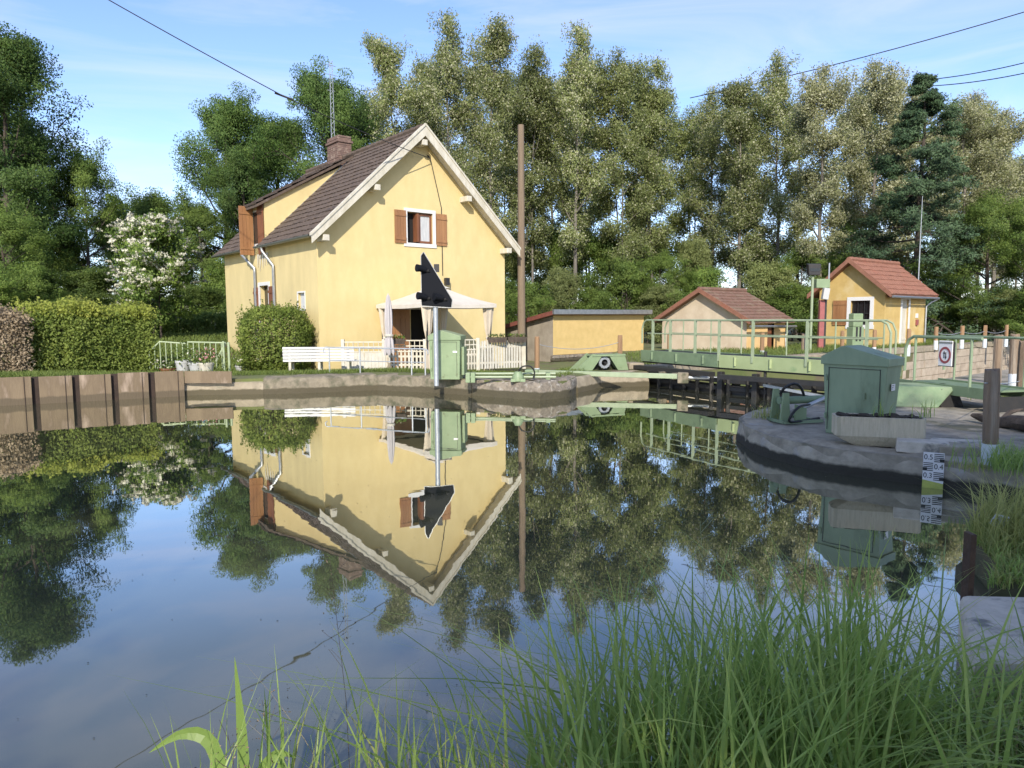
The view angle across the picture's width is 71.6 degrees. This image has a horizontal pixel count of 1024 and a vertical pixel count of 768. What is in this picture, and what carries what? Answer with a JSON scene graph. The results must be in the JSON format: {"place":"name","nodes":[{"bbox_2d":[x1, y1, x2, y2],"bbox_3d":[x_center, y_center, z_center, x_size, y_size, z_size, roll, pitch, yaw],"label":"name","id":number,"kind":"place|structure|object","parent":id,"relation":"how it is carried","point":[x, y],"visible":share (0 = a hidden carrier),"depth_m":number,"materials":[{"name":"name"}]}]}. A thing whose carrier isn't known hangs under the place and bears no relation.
{"place":"outdoors","nodes":[
{"label":"outdoors","id":0,"kind":"place"},
{"bbox_2d":[128,598,685,767],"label":"reed grass","id":1,"kind":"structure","parent":0,"point":[415,758],"depth_m":2.07,"materials":[{"name":"green plant"}]},
{"bbox_2d":[0,384,1021,767],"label":"water","id":2,"kind":"structure","parent":0,"point":[388,492],"depth_m":5.49,"materials":[{"name":"blue liquid"}]},
{"bbox_2d":[0,0,1023,308],"label":"sky","id":3,"kind":"structure","parent":0,"point":[141,81],"materials":[{"name":"blue"}]},
{"bbox_2d":[6,324,1022,401],"bbox_3d":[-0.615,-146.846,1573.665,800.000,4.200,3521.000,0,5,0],"label":"ground","id":4,"kind":"structure","parent":0,"point":[543,366],"depth_m":24.22,"materials":[{"name":"green plant"}]},
{"bbox_2d":[0,303,40,371],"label":"hedge","id":5,"kind":"object","parent":4,"relation":"on","point":[7,318],"visible":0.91,"depth_m":17.33,"materials":[{"name":"brown plant"}]},
{"bbox_2d":[0,267,60,333],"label":"shrub","id":6,"kind":"object","parent":4,"relation":"on","point":[8,283],"visible":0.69,"depth_m":26.87,"materials":[{"name":"green plant"}]},
{"bbox_2d":[0,202,62,300],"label":"broadleaf tree","id":7,"kind":"object","parent":4,"relation":"on","point":[12,225],"visible":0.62,"depth_m":30.13,"materials":[{"name":"green plant"}]},
{"bbox_2d":[0,259,74,327],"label":"shrub","id":8,"kind":"object","parent":4,"relation":"on","point":[45,281],"visible":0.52,"depth_m":29.54,"materials":[{"name":"green plant"}]},
{"bbox_2d":[0,21,106,299],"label":"broadleaf tree","id":9,"kind":"object","parent":4,"relation":"on","point":[20,72],"visible":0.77,"depth_m":35.65,"materials":[{"name":"green plant"}]},
{"bbox_2d":[48,266,122,331],"bbox_3d":[-19.515,-3.857,32.657,4.802,3.195,3.932,2,6,24],"label":"shrub","id":10,"kind":"object","parent":4,"relation":"on","point":[93,283],"visible":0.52,"depth_m":31.82,"materials":[{"name":"green plant"}]},
{"bbox_2d":[9,294,164,371],"bbox_3d":[-11.574,-1.361,19.302,3.604,2.249,2.378,-5,7,-40],"label":"hedge","id":11,"kind":"object","parent":4,"relation":"on","point":[121,321],"visible":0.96,"depth_m":18.73,"materials":[{"name":"green plant"}]},
{"bbox_2d":[33,136,147,306],"bbox_3d":[-24.117,-8.287,39.514,6.454,10.676,4.617,0,5,7],"label":"broadleaf tree","id":12,"kind":"object","parent":4,"relation":"on","point":[84,175],"visible":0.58,"depth_m":39.08,"materials":[{"name":"green plant"}]},
{"bbox_2d":[0,371,231,405],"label":"sheet pile wall","id":13,"kind":"structure","parent":4,"relation":"on","point":[59,389],"depth_m":15.63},
{"bbox_2d":[2,330,250,370],"bbox_3d":[-12.504,-1.365,27.142,11.242,1.253,23.126,0,5,0],"label":"fence","id":14,"kind":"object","parent":4,"relation":"on","point":[200,337],"depth_m":26.85,"materials":[{"name":"green metal"}]},
{"bbox_2d":[81,182,204,311],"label":"broadleaf tree","id":15,"kind":"object","parent":4,"relation":"on","point":[154,201],"visible":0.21,"depth_m":48.09,"materials":[{"name":"green plant"}]},
{"bbox_2d":[96,207,210,337],"bbox_3d":[-14.594,-4.544,29.482,4.078,5.448,4.347,-5,7,-41],"label":"elder bush","id":16,"kind":"object","parent":4,"relation":"on","point":[140,236],"visible":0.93,"depth_m":28.77,"materials":[{"name":"white plant"}]},
{"bbox_2d":[148,310,227,333],"bbox_3d":[-15.553,-2.932,33.761,4.410,1.210,2.365,-4,6,-33],"label":"hedge","id":17,"kind":"object","parent":4,"relation":"on","point":[196,323],"visible":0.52,"depth_m":33.57,"materials":[{"name":"green plant"}]},
{"bbox_2d":[161,283,226,328],"bbox_3d":[-16.946,-4.091,38.068,4.230,2.579,4.318,-3,6,-28],"label":"shrub","id":18,"kind":"object","parent":4,"relation":"on","point":[214,296],"visible":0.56,"depth_m":37.58,"materials":[{"name":"green plant"}]},
{"bbox_2d":[163,192,238,308],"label":"broadleaf tree","id":19,"kind":"object","parent":4,"relation":"on","point":[200,214],"visible":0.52,"depth_m":42.74,"materials":[{"name":"green plant"}]},
{"bbox_2d":[184,381,263,395],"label":"quay wall","id":20,"kind":"structure","parent":4,"relation":"on","point":[243,388],"depth_m":16.73,"materials":[{"name":"concrete"}]},
{"bbox_2d":[161,81,288,322],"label":"broadleaf tree","id":21,"kind":"object","parent":4,"relation":"on","point":[224,121],"visible":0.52,"depth_m":44.49,"materials":[{"name":"green plant"}]},
{"bbox_2d":[197,143,278,261],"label":"broadleaf tree","id":22,"kind":"object","parent":4,"relation":"on","point":[226,178],"visible":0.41,"depth_m":43.06,"materials":[{"name":"green plant"}]},
{"bbox_2d":[213,109,326,247],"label":"broadleaf tree","id":23,"kind":"object","parent":4,"relation":"on","point":[272,123],"visible":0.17,"depth_m":49.47,"materials":[{"name":"green plant"}]},
{"bbox_2d":[233,299,315,370],"bbox_3d":[-7.053,-1.420,21.176,2.410,2.242,2.091,-1,6,-11],"label":"bush","id":24,"kind":"object","parent":4,"relation":"on","point":[267,343],"visible":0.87,"depth_m":20.65,"materials":[{"name":"green plant"}]},
{"bbox_2d":[0,366,616,376],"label":"grass","id":25,"kind":"structure","parent":4,"relation":"on","point":[336,370],"depth_m":18.25,"materials":[{"name":"green plant"}]},
{"bbox_2d":[252,54,379,183],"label":"broadleaf tree","id":26,"kind":"object","parent":4,"relation":"on","point":[313,87],"visible":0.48,"depth_m":46.84,"materials":[{"name":"green plant"}]},
{"bbox_2d":[282,347,356,369],"bbox_3d":[-5.444,-0.688,20.152,1.980,0.740,0.444,-1,5,-3],"label":"bench","id":27,"kind":"object","parent":4,"relation":"on","point":[292,355],"visible":0.85,"depth_m":19.93,"materials":[{"name":"white wood"}]},
{"bbox_2d":[263,373,376,393],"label":"quay wall","id":28,"kind":"structure","parent":4,"relation":"on","point":[316,383],"depth_m":17.18,"materials":[{"name":"concrete"}]},
{"bbox_2d":[211,123,520,369],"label":"house","id":29,"kind":"structure","parent":4,"relation":"on","point":[340,241],"depth_m":23.38,"materials":[{"name":"yellow paint"}]},
{"bbox_2d":[404,207,436,247],"bbox_3d":[-3.093,-5.131,23.447,1.244,1.231,0.280,-5,7,-39],"label":"window","id":30,"kind":"structure","parent":29,"relation":"in","point":[419,227],"depth_m":23.46,"materials":[{"name":"white wood"}]},
{"bbox_2d":[341,339,425,369],"bbox_3d":[-3.777,-0.833,20.988,2.542,0.980,0.153,0,5,2],"label":"picket fence","id":31,"kind":"object","parent":4,"relation":"on","point":[375,356],"visible":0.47,"depth_m":20.98,"materials":[{"name":"white paint"}]},
{"bbox_2d":[359,29,428,143],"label":"locust tree","id":32,"kind":"object","parent":4,"relation":"on","point":[386,59],"visible":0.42,"depth_m":42.66,"materials":[{"name":"green plant"}]},
{"bbox_2d":[375,373,471,395],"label":"quay wall","id":33,"kind":"structure","parent":4,"relation":"on","point":[397,382],"depth_m":17.13,"materials":[{"name":"concrete"}]},
{"bbox_2d":[428,330,466,379],"bbox_3d":[-1.484,-0.690,16.528,0.822,1.135,0.544,1,5,9],"label":"cabinet","id":34,"kind":"object","parent":33,"relation":"on","point":[452,347],"visible":0.86,"depth_m":16.30,"materials":[{"name":"green metal"}]},
{"bbox_2d":[395,49,465,153],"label":"locust tree","id":35,"kind":"object","parent":4,"relation":"on","point":[416,115],"visible":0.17,"depth_m":53.84,"materials":[{"name":"green plant"}]},
{"bbox_2d":[415,252,452,385],"bbox_3d":[-1.722,-1.431,15.770,0.768,2.975,0.350,-3,6,-27],"label":"lock signal","id":36,"kind":"object","parent":4,"relation":"on","point":[434,294],"visible":1,"depth_m":15.73,"materials":[{"name":"black"}]},
{"bbox_2d":[376,286,496,370],"bbox_3d":[-2.397,-1.720,22.238,2.614,2.860,2.900,-5,7,-39],"label":"gazebo","id":37,"kind":"object","parent":4,"relation":"on","point":[411,301],"visible":0.42,"depth_m":21.77,"materials":[{"name":"fabric"}]},
{"bbox_2d":[413,7,483,180],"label":"locust tree","id":38,"kind":"object","parent":4,"relation":"on","point":[450,66],"visible":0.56,"depth_m":44.08,"materials":[{"name":"green plant"}]},
{"bbox_2d":[443,57,492,183],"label":"locust tree","id":39,"kind":"object","parent":4,"relation":"on","point":[471,89],"visible":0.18,"depth_m":59.81,"materials":[{"name":"green plant"}]},
{"bbox_2d":[453,11,534,235],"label":"locust tree","id":40,"kind":"object","parent":4,"relation":"on","point":[498,43],"visible":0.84,"depth_m":44.76,"materials":[{"name":"green plant"}]},
{"bbox_2d":[465,338,525,370],"bbox_3d":[-0.584,-0.926,21.825,2.294,1.000,0.176,-3,6,-28],"label":"picket fence","id":41,"kind":"object","parent":4,"relation":"on","point":[498,362],"visible":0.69,"depth_m":21.89,"materials":[{"name":"white paint"}]},
{"bbox_2d":[473,60,538,277],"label":"locust tree","id":42,"kind":"object","parent":4,"relation":"on","point":[503,148],"visible":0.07,"depth_m":55.77,"materials":[{"name":"green plant"}]},
{"bbox_2d":[518,124,524,364],"bbox_3d":[0.341,-4.796,26.165,0.310,9.222,0.310,0,5,0],"label":"utility pole","id":43,"kind":"object","parent":4,"relation":"on","point":[521,261],"visible":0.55,"depth_m":26.00,"materials":[{"name":"brown wood"}]},
{"bbox_2d":[472,374,576,400],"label":"quay wall","id":44,"kind":"structure","parent":4,"relation":"on","point":[543,389],"depth_m":15.79,"materials":[{"name":"grey stone"}]},
{"bbox_2d":[505,278,556,323],"bbox_3d":[0.688,-3.909,39.677,3.637,3.909,3.562,-1,5,-5],"label":"shrub","id":45,"kind":"object","parent":4,"relation":"on","point":[534,302],"visible":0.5,"depth_m":39.20,"materials":[{"name":"green plant"}]},
{"bbox_2d":[496,34,573,281],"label":"locust tree","id":46,"kind":"object","parent":4,"relation":"on","point":[539,171],"visible":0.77,"depth_m":47.50,"materials":[{"name":"green plant"}]},
{"bbox_2d":[529,265,584,315],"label":"shrub","id":47,"kind":"object","parent":4,"relation":"on","point":[564,284],"visible":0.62,"depth_m":41.09,"materials":[{"name":"green plant"}]},
{"bbox_2d":[505,309,651,361],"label":"shed","id":48,"kind":"structure","parent":4,"relation":"on","point":[575,333],"depth_m":28.74,"materials":[{"name":"yellow paint"}]},
{"bbox_2d":[548,72,614,285],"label":"locust tree","id":49,"kind":"object","parent":4,"relation":"on","point":[584,142],"visible":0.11,"depth_m":57.23,"materials":[{"name":"green plant"}]},
{"bbox_2d":[545,19,623,307],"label":"locust tree","id":50,"kind":"object","parent":4,"relation":"on","point":[579,72],"visible":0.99,"depth_m":47.29,"materials":[{"name":"green plant"}]},
{"bbox_2d":[565,229,640,308],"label":"shrub","id":51,"kind":"object","parent":4,"relation":"on","point":[596,254],"visible":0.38,"depth_m":50.73,"materials":[{"name":"green plant"}]},
{"bbox_2d":[562,370,648,392],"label":"quay wall","id":52,"kind":"structure","parent":4,"relation":"on","point":[587,382],"depth_m":18.07,"materials":[{"name":"concrete"}]},
{"bbox_2d":[568,353,643,370],"bbox_3d":[2.500,-0.600,18.854,2.070,0.447,0.550,-2,6,-20],"label":"gate winch","id":53,"kind":"object","parent":52,"relation":"on","point":[588,362],"visible":0.93,"depth_m":18.68,"materials":[{"name":"green metal"}]},
{"bbox_2d":[633,351,824,397],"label":"lock gate","id":54,"kind":"structure","parent":52,"relation":"attached to","point":[753,383],"depth_m":16.11,"materials":[{"name":"black metal"}]},
{"bbox_2d":[525,369,716,383],"bbox_3d":[2.629,-0.189,17.447,4.717,0.270,0.260,1,6,15],"label":"gate bar","id":55,"kind":"object","parent":54,"relation":"attached to","point":[683,377],"visible":0.71,"depth_m":17.25,"materials":[{"name":"metal"}]},
{"bbox_2d":[641,319,901,376],"bbox_3d":[5.564,-0.911,16.385,1.122,1.163,6.994,-3,6,-31],"label":"footbridge","id":56,"kind":"object","parent":54,"relation":"on","point":[794,365],"visible":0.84,"depth_m":16.00,"materials":[{"name":"green metal"}]},
{"bbox_2d":[583,255,657,309],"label":"shrub","id":57,"kind":"object","parent":4,"relation":"on","point":[628,274],"visible":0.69,"depth_m":42.36,"materials":[{"name":"green plant"}]},
{"bbox_2d":[584,45,670,307],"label":"locust tree","id":58,"kind":"object","parent":4,"relation":"on","point":[616,88],"visible":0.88,"depth_m":48.49,"materials":[{"name":"green plant"}]},
{"bbox_2d":[609,49,682,331],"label":"locust tree","id":59,"kind":"object","parent":4,"relation":"on","point":[657,99],"visible":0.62,"depth_m":50.28,"materials":[{"name":"green plant"}]},
{"bbox_2d":[621,283,679,342],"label":"shrub","id":60,"kind":"object","parent":4,"relation":"on","point":[652,297],"visible":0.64,"depth_m":41.06,"materials":[{"name":"green plant"}]},
{"bbox_2d":[617,245,697,341],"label":"broadleaf tree","id":61,"kind":"object","parent":4,"relation":"on","point":[665,260],"visible":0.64,"depth_m":41.94,"materials":[{"name":"green plant"}]},
{"bbox_2d":[664,235,722,294],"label":"shrub","id":62,"kind":"object","parent":4,"relation":"on","point":[696,252],"visible":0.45,"depth_m":51.57,"materials":[{"name":"green plant"}]},
{"bbox_2d":[658,104,732,266],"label":"locust tree","id":63,"kind":"object","parent":4,"relation":"on","point":[683,148],"visible":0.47,"depth_m":59.68,"materials":[{"name":"green plant"}]},
{"bbox_2d":[675,85,747,271],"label":"locust tree","id":64,"kind":"object","parent":4,"relation":"on","point":[700,203],"visible":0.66,"depth_m":56.23,"materials":[{"name":"green plant"}]},
{"bbox_2d":[653,287,796,349],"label":"outbuilding","id":65,"kind":"structure","parent":4,"relation":"on","point":[716,303],"depth_m":30.43,"materials":[{"name":"beige paint"}]},
{"bbox_2d":[696,67,781,287],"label":"locust tree","id":66,"kind":"object","parent":4,"relation":"on","point":[736,119],"visible":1,"depth_m":50.71,"materials":[{"name":"green plant"}]},
{"bbox_2d":[735,258,807,324],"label":"shrub","id":67,"kind":"object","parent":4,"relation":"on","point":[762,280],"visible":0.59,"depth_m":43.63,"materials":[{"name":"green plant"}]},
{"bbox_2d":[730,46,821,265],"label":"locust tree","id":68,"kind":"object","parent":4,"relation":"on","point":[776,108],"visible":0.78,"depth_m":51.22,"materials":[{"name":"green plant"}]},
{"bbox_2d":[764,281,819,341],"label":"shrub","id":69,"kind":"object","parent":4,"relation":"on","point":[797,293],"visible":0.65,"depth_m":41.29,"materials":[{"name":"green plant"}]},
{"bbox_2d":[756,240,832,339],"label":"broadleaf tree","id":70,"kind":"object","parent":4,"relation":"on","point":[793,259],"visible":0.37,"depth_m":44.28,"materials":[{"name":"green plant"}]},
{"bbox_2d":[760,100,835,334],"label":"locust tree","id":71,"kind":"object","parent":4,"relation":"on","point":[795,229],"visible":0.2,"depth_m":57.87,"materials":[{"name":"green plant"}]},
{"bbox_2d":[781,61,878,339],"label":"locust tree","id":72,"kind":"object","parent":4,"relation":"on","point":[826,187],"visible":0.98,"depth_m":43.19,"materials":[{"name":"green plant"}]},
{"bbox_2d":[646,340,1020,379],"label":"lock wall","id":73,"kind":"structure","parent":4,"relation":"on","point":[982,361],"depth_m":32.24,"materials":[{"name":"brick"}]},
{"bbox_2d":[807,257,939,346],"bbox_3d":[16.921,-3.718,33.270,5.075,4.240,3.907,-5,7,-39],"label":"hut","id":74,"kind":"object","parent":4,"relation":"on","point":[896,293],"visible":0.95,"depth_m":32.02,"materials":[{"name":"yellow paint"}]},
{"bbox_2d":[827,54,919,258],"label":"locust tree","id":75,"kind":"object","parent":4,"relation":"on","point":[884,93],"visible":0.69,"depth_m":48.09,"materials":[{"name":"green plant"}]},
{"bbox_2d":[865,86,965,270],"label":"locust tree","id":76,"kind":"object","parent":4,"relation":"on","point":[899,255],"visible":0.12,"depth_m":49.48,"materials":[{"name":"green plant"}]},
{"bbox_2d":[834,72,1008,341],"bbox_3d":[22.695,-9.783,40.574,9.740,15.446,10.060,3,6,29],"label":"conifer","id":77,"kind":"object","parent":4,"relation":"on","point":[915,115],"visible":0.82,"depth_m":39.19,"materials":[{"name":"green plant"}]},
{"bbox_2d":[903,185,1023,335],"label":"broadleaf tree","id":78,"kind":"object","parent":4,"relation":"on","point":[985,212],"visible":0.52,"depth_m":38.87,"materials":[{"name":"green plant"}]},
{"bbox_2d":[924,88,1020,320],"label":"locust tree","id":79,"kind":"object","parent":4,"relation":"on","point":[974,113],"visible":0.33,"depth_m":50.02,"materials":[{"name":"green plant"}]},
{"bbox_2d":[928,295,1023,335],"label":"shrub","id":80,"kind":"object","parent":4,"relation":"on","point":[959,304],"visible":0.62,"depth_m":38.31,"materials":[{"name":"green plant"}]},
{"bbox_2d":[959,106,1023,333],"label":"locust tree","id":81,"kind":"object","parent":4,"relation":"on","point":[1008,169],"visible":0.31,"depth_m":50.73,"materials":[{"name":"green plant"}]},
{"bbox_2d":[977,285,1023,336],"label":"shrub","id":82,"kind":"object","parent":4,"relation":"on","point":[1016,326],"visible":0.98,"depth_m":35.81,"materials":[{"name":"green plant"}]},
{"bbox_2d":[987,196,1023,336],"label":"broadleaf tree","id":83,"kind":"object","parent":4,"relation":"on","point":[1014,268],"visible":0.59,"depth_m":37.63,"materials":[{"name":"green plant"}]},
{"bbox_2d":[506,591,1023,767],"bbox_3d":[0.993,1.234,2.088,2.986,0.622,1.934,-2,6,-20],"label":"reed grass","id":84,"kind":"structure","parent":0,"point":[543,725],"depth_m":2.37,"materials":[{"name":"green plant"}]},
{"bbox_2d":[622,338,977,364],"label":"grass","id":85,"kind":"structure","parent":0,"point":[795,348],"depth_m":27.52,"materials":[{"name":"green plant"}]},
{"bbox_2d":[738,369,1023,485],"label":"pavement","id":86,"kind":"structure","parent":0,"point":[953,422],"depth_m":9.34,"materials":[{"name":"grey concrete"}]},
{"bbox_2d":[761,382,824,423],"bbox_3d":[4.300,0.238,10.203,1.250,0.569,0.646,-1,5,-11],"label":"gate drive machinery","id":87,"kind":"object","parent":86,"relation":"on","point":[798,414],"visible":0.93,"depth_m":10.02,"materials":[{"name":"green metal"}]},
{"bbox_2d":[821,345,904,433],"bbox_3d":[4.417,0.083,8.993,0.444,1.135,0.844,-5,7,-39],"label":"cabinet","id":88,"kind":"object","parent":86,"relation":"on","point":[860,379],"visible":0.88,"depth_m":8.81,"materials":[{"name":"green metal"}]},
{"bbox_2d":[736,403,1023,498],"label":"quay edge","id":89,"kind":"object","parent":86,"relation":"on","point":[849,463],"visible":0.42,"depth_m":8.01,"materials":[{"name":"concrete"}]},
{"bbox_2d":[831,397,942,448],"bbox_3d":[4.293,0.432,8.125,1.129,0.625,0.404,1,6,17],"label":"trough","id":90,"kind":"object","parent":86,"relation":"on","point":[875,429],"visible":0.96,"depth_m":8.04,"materials":[{"name":"concrete"}]},
{"bbox_2d":[896,382,962,407],"bbox_3d":[6.641,0.175,12.148,1.803,0.340,0.810,1,6,17],"label":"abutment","id":91,"kind":"object","parent":86,"relation":"on","point":[914,394],"visible":0.47,"depth_m":11.73,"materials":[{"name":"green metal"}]},
{"bbox_2d":[900,335,1023,411],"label":"gangway","id":92,"kind":"object","parent":86,"relation":"on","point":[969,388],"visible":0.61,"depth_m":11.51,"materials":[{"name":"green metal"}]},
{"bbox_2d":[947,434,1023,477],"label":"grass tuft","id":93,"kind":"object","parent":86,"relation":"on","point":[1016,458],"visible":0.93,"depth_m":6.96,"materials":[{"name":"green plant"}]},
{"bbox_2d":[981,368,1000,465],"bbox_3d":[4.855,0.420,7.195,0.159,1.169,0.155,-1,5,8],"label":"bollard","id":94,"kind":"object","parent":86,"relation":"on","point":[991,409],"visible":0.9,"depth_m":7.13,"materials":[{"name":"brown wood"}]},
{"bbox_2d":[891,562,1023,767],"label":"bank","id":95,"kind":"structure","parent":0,"point":[980,589],"depth_m":4.52,"materials":[{"name":"green plant"}]},
{"bbox_2d":[149,657,295,767],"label":"iris plant","id":96,"kind":"object","parent":95,"relation":"on","point":[201,736],"visible":0.69,"depth_m":2.16,"materials":[{"name":"green plant"}]},
{"bbox_2d":[118,523,1023,767],"bbox_3d":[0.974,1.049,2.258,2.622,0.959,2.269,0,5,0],"label":"reed grass","id":97,"kind":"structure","parent":95,"relation":"on","point":[835,715],"depth_m":2.22,"materials":[{"name":"green plant"}]},
{"bbox_2d":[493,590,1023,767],"bbox_3d":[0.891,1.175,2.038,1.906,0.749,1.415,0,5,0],"label":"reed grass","id":98,"kind":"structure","parent":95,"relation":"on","point":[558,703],"depth_m":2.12,"materials":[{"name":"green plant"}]},
{"bbox_2d":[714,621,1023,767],"bbox_3d":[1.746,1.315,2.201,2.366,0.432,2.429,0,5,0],"label":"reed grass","id":99,"kind":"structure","parent":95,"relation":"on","point":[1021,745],"depth_m":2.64,"materials":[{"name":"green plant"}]},
{"bbox_2d":[875,609,1023,767],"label":"reed grass","id":100,"kind":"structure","parent":95,"relation":"on","point":[987,706],"depth_m":2.87,"materials":[{"name":"green plant"}]},
{"bbox_2d":[960,531,976,600],"bbox_3d":[2.516,1.065,3.919,0.030,0.500,0.070,0,5,0],"label":"iron post","id":101,"kind":"object","parent":95,"relation":"on","point":[968,558],"visible":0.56,"depth_m":3.89,"materials":[{"name":"brown metal"}]},
{"bbox_2d":[957,596,1023,708],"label":"concrete slab","id":102,"kind":"structure","parent":95,"relation":"on","point":[999,608],"depth_m":3.44,"materials":[{"name":"grey concrete"}]},
{"bbox_2d":[975,541,1023,596],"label":"bank","id":103,"kind":"structure","parent":0,"point":[980,570],"depth_m":4.42,"materials":[{"name":"green plant"}]},
{"bbox_2d":[925,471,1023,589],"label":"grass tussock","id":104,"kind":"object","parent":103,"relation":"on","point":[1015,524],"depth_m":4.65,"materials":[{"name":"green plant"}]},
{"bbox_2d":[960,518,1023,589],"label":"weeds","id":105,"kind":"object","parent":103,"relation":"on","point":[992,580],"visible":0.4,"depth_m":4.13,"materials":[{"name":"green plant"}]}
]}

